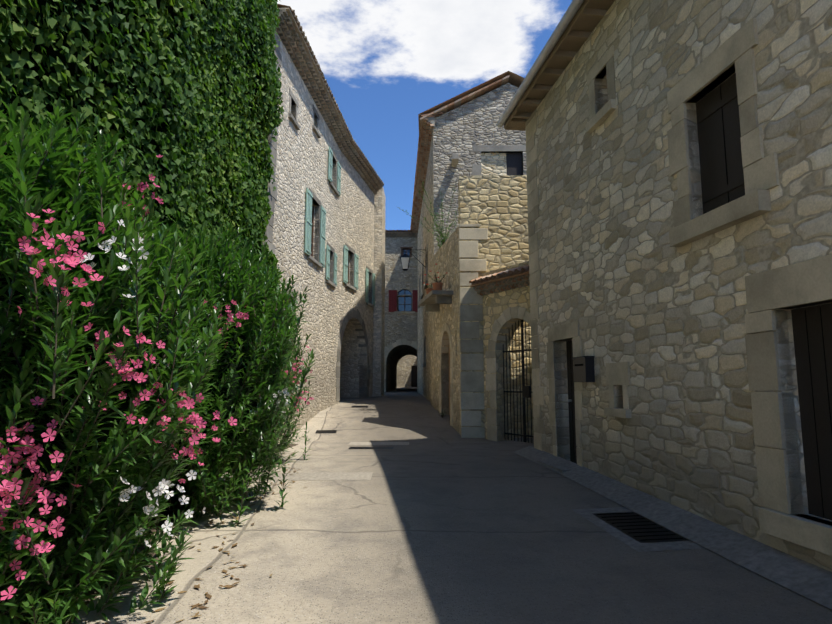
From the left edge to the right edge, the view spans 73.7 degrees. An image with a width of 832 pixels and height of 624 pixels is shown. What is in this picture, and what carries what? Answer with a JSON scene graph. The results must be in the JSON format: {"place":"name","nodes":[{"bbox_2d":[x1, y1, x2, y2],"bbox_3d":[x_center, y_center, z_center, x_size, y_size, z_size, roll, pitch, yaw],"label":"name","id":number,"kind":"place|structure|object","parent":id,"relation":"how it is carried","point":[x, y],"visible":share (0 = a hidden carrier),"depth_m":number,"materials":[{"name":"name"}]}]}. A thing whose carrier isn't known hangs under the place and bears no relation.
{"place":"outdoors","nodes":[
{"label":"outdoors","id":0,"kind":"place"},
{"bbox_2d":[262,8,353,345],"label":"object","id":1,"kind":"object","parent":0,"point":[289,32],"visible":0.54,"depth_m":14.74,"materials":[{"name":"grey stone"}]},
{"bbox_2d":[277,4,382,184],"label":"house roof","id":2,"kind":"structure","parent":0,"point":[282,6],"depth_m":13.90,"materials":[{"name":"brown tile"}]},
{"bbox_2d":[336,140,383,400],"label":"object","id":3,"kind":"object","parent":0,"point":[358,162],"visible":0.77,"depth_m":20.25,"materials":[{"name":"grey stone"}]},
{"bbox_2d":[384,230,417,391],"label":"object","id":4,"kind":"object","parent":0,"point":[404,301],"visible":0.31,"depth_m":29.81,"materials":[{"name":"grey stone"}]},
{"bbox_2d":[411,366,416,386],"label":"door","id":5,"kind":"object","parent":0,"point":[413,376],"visible":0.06,"depth_m":49.72,"materials":[{"name":"brown wood"}]},
{"bbox_2d":[277,0,572,229],"label":"sky","id":6,"kind":"structure","parent":0,"point":[384,64],"materials":[{"name":"blue"}]},
{"bbox_2d":[410,112,442,366],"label":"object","id":7,"kind":"object","parent":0,"point":[425,136],"visible":0.6,"depth_m":21.11,"materials":[{"name":"beige stone"}]},
{"bbox_2d":[399,179,458,243],"bbox_3d":[0.820,-2.804,15.193,2.821,1.717,2.516,0,-7,1],"label":"potted plant","id":8,"kind":"object","parent":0,"point":[441,232],"depth_m":15.48,"materials":[{"name":"green plant"}]},
{"bbox_2d":[418,290,452,425],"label":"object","id":9,"kind":"object","parent":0,"point":[432,300],"visible":0.52,"depth_m":15.27,"materials":[{"name":"beige stone"}]},
{"bbox_2d":[431,222,454,248],"bbox_3d":[0.740,-2.290,16.348,0.953,0.990,0.709,6,-9,-37],"label":"terrace plant","id":10,"kind":"object","parent":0,"point":[438,240],"depth_m":16.30,"materials":[{"name":"green plant"}]},
{"bbox_2d":[68,387,831,623],"bbox_3d":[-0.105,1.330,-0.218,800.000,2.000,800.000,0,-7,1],"label":"ground","id":11,"kind":"structure","parent":0,"point":[438,519],"depth_m":4.93,"materials":[{"name":"concrete"}]},
{"bbox_2d":[0,96,225,623],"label":"oleander","id":12,"kind":"object","parent":11,"relation":"on","point":[28,158],"depth_m":3.57,"materials":[{"name":"green plant"}]},
{"bbox_2d":[0,154,236,599],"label":"pink oleander flowers","id":13,"kind":"object","parent":12,"relation":"attached to","point":[71,260],"visible":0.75,"depth_m":2.96,"materials":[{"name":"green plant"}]},
{"bbox_2d":[0,444,297,623],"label":"soil under shrubs","id":14,"kind":"structure","parent":11,"relation":"on","point":[95,591],"depth_m":4.54,"materials":[{"name":"brown soil"}]},
{"bbox_2d":[78,454,306,623],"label":"fallen leaves","id":15,"kind":"object","parent":11,"relation":"on","point":[209,596],"visible":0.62,"depth_m":4.41,"materials":[{"name":"brown plant"}]},
{"bbox_2d":[92,222,316,535],"bbox_3d":[-2.626,0.852,6.705,2.876,3.972,2.937,0,-7,1],"label":"oleander","id":16,"kind":"object","parent":11,"relation":"on","point":[254,270],"depth_m":6.35,"materials":[{"name":"green plant"}]},
{"bbox_2d":[110,299,248,459],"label":"white flowers","id":17,"kind":"object","parent":16,"relation":"attached to","point":[240,314],"visible":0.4,"depth_m":5.66,"materials":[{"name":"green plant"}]},
{"bbox_2d":[230,266,312,466],"bbox_3d":[-2.897,0.999,9.587,2.250,3.596,2.516,0,-7,1],"label":"oleander","id":18,"kind":"object","parent":11,"relation":"on","point":[298,405],"depth_m":9.55,"materials":[{"name":"green plant"}]},
{"bbox_2d":[283,347,313,410],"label":"pink flowers","id":19,"kind":"object","parent":18,"relation":"attached to","point":[295,369],"visible":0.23,"depth_m":9.15,"materials":[{"name":"pink plant"}]},
{"bbox_2d":[263,35,340,441],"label":"house wall","id":20,"kind":"structure","parent":11,"relation":"on","point":[302,159],"depth_m":14.62,"materials":[{"name":"beige stone"}]},
{"bbox_2d":[336,152,374,403],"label":"house wall","id":21,"kind":"structure","parent":11,"relation":"on","point":[356,225],"depth_m":21.05,"materials":[{"name":"beige stone"}]},
{"bbox_2d":[373,187,385,396],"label":"stone wall","id":22,"kind":"structure","parent":11,"relation":"on","point":[379,306],"depth_m":22.87,"materials":[{"name":"stone"}]},
{"bbox_2d":[384,238,417,391],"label":"stone wall","id":23,"kind":"structure","parent":11,"relation":"on","point":[400,325],"depth_m":29.96,"materials":[{"name":"grey stone"}]},
{"bbox_2d":[397,355,416,386],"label":"sunlit wall","id":24,"kind":"structure","parent":11,"relation":"on","point":[405,363],"depth_m":49.49,"materials":[{"name":"beige stone"}]},
{"bbox_2d":[434,227,461,434],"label":"street wall","id":25,"kind":"structure","parent":11,"relation":"on","point":[446,260],"depth_m":14.53,"materials":[{"name":"beige stone"}]},
{"bbox_2d":[426,282,442,293],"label":"flower pots","id":26,"kind":"object","parent":25,"relation":"on","point":[437,286],"visible":0.65,"depth_m":14.55,"materials":[{"name":"ceramic"}]},
{"bbox_2d":[425,264,445,284],"bbox_3d":[0.686,-0.951,14.762,0.977,0.471,1.036,0,-7,1],"label":"potted plant","id":27,"kind":"object","parent":26,"relation":"on","point":[436,278],"depth_m":14.66,"materials":[{"name":"green plant"}]},
{"bbox_2d":[219,406,704,551],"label":"lane covers","id":28,"kind":"object","parent":11,"relation":"on","point":[634,530],"visible":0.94,"depth_m":5.93,"materials":[{"name":"concrete"}]},
{"bbox_2d":[417,133,506,408],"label":"stone wall","id":29,"kind":"structure","parent":11,"relation":"on","point":[493,163],"depth_m":19.50,"materials":[{"name":"beige stone"}]},
{"bbox_2d":[400,247,425,270],"bbox_3d":[-0.112,-2.047,21.389,1.008,0.910,0.400,0,-7,1],"label":"street lantern","id":30,"kind":"object","parent":29,"relation":"attached to","point":[405,259],"visible":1,"depth_m":21.24,"materials":[{"name":"glass"}]},
{"bbox_2d":[458,175,533,437],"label":"stone wall","id":31,"kind":"structure","parent":11,"relation":"on","point":[496,206],"depth_m":13.49,"materials":[{"name":"beige stone"}]},
{"bbox_2d":[469,265,533,442],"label":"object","id":32,"kind":"object","parent":11,"relation":"on","point":[511,279],"visible":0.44,"depth_m":12.47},
{"bbox_2d":[496,0,831,609],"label":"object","id":33,"kind":"object","parent":11,"relation":"on","point":[739,173],"visible":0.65,"depth_m":5.26,"materials":[{"name":"beige stone"}]},
{"bbox_3d":[-7.553,-3.472,2.433,8.362,12.400,19.780,0,-7,1],"label":"house ivy wall","id":34,"kind":"object","parent":11,"relation":"on","visible":0},
{"bbox_2d":[0,0,284,568],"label":"ivy","id":35,"kind":"object","parent":34,"relation":"attached to","point":[73,68],"visible":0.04,"depth_m":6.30,"materials":[{"name":"green plant"}]},
{"bbox_2d":[458,224,487,437],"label":"corner quoins","id":36,"kind":"object","parent":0,"point":[471,381],"visible":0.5,"depth_m":13.15,"materials":[{"name":"beige stone"}]},
{"bbox_2d":[433,84,526,254],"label":"stone wall","id":37,"kind":"structure","parent":0,"point":[462,130],"depth_m":17.32,"materials":[{"name":"grey stone"}]},
{"bbox_2d":[418,71,523,144],"bbox_3d":[3.486,-5.554,23.955,6.600,2.400,13.480,0,-7,1],"label":"roof edge","id":38,"kind":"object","parent":37,"relation":"on","point":[494,83],"depth_m":17.52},
{"bbox_2d":[451,145,525,174],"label":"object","id":39,"kind":"object","parent":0,"point":[514,165],"visible":0.33,"depth_m":17.28,"materials":[{"name":"grey stone"}]},
{"bbox_2d":[482,261,529,440],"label":"stone wall","id":40,"kind":"structure","parent":0,"point":[495,305],"depth_m":12.67,"materials":[{"name":"beige stone"}]},
{"bbox_2d":[531,0,831,571],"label":"house wall","id":41,"kind":"structure","parent":0,"point":[622,280],"depth_m":6.33,"materials":[{"name":"beige stone"}]}
]}

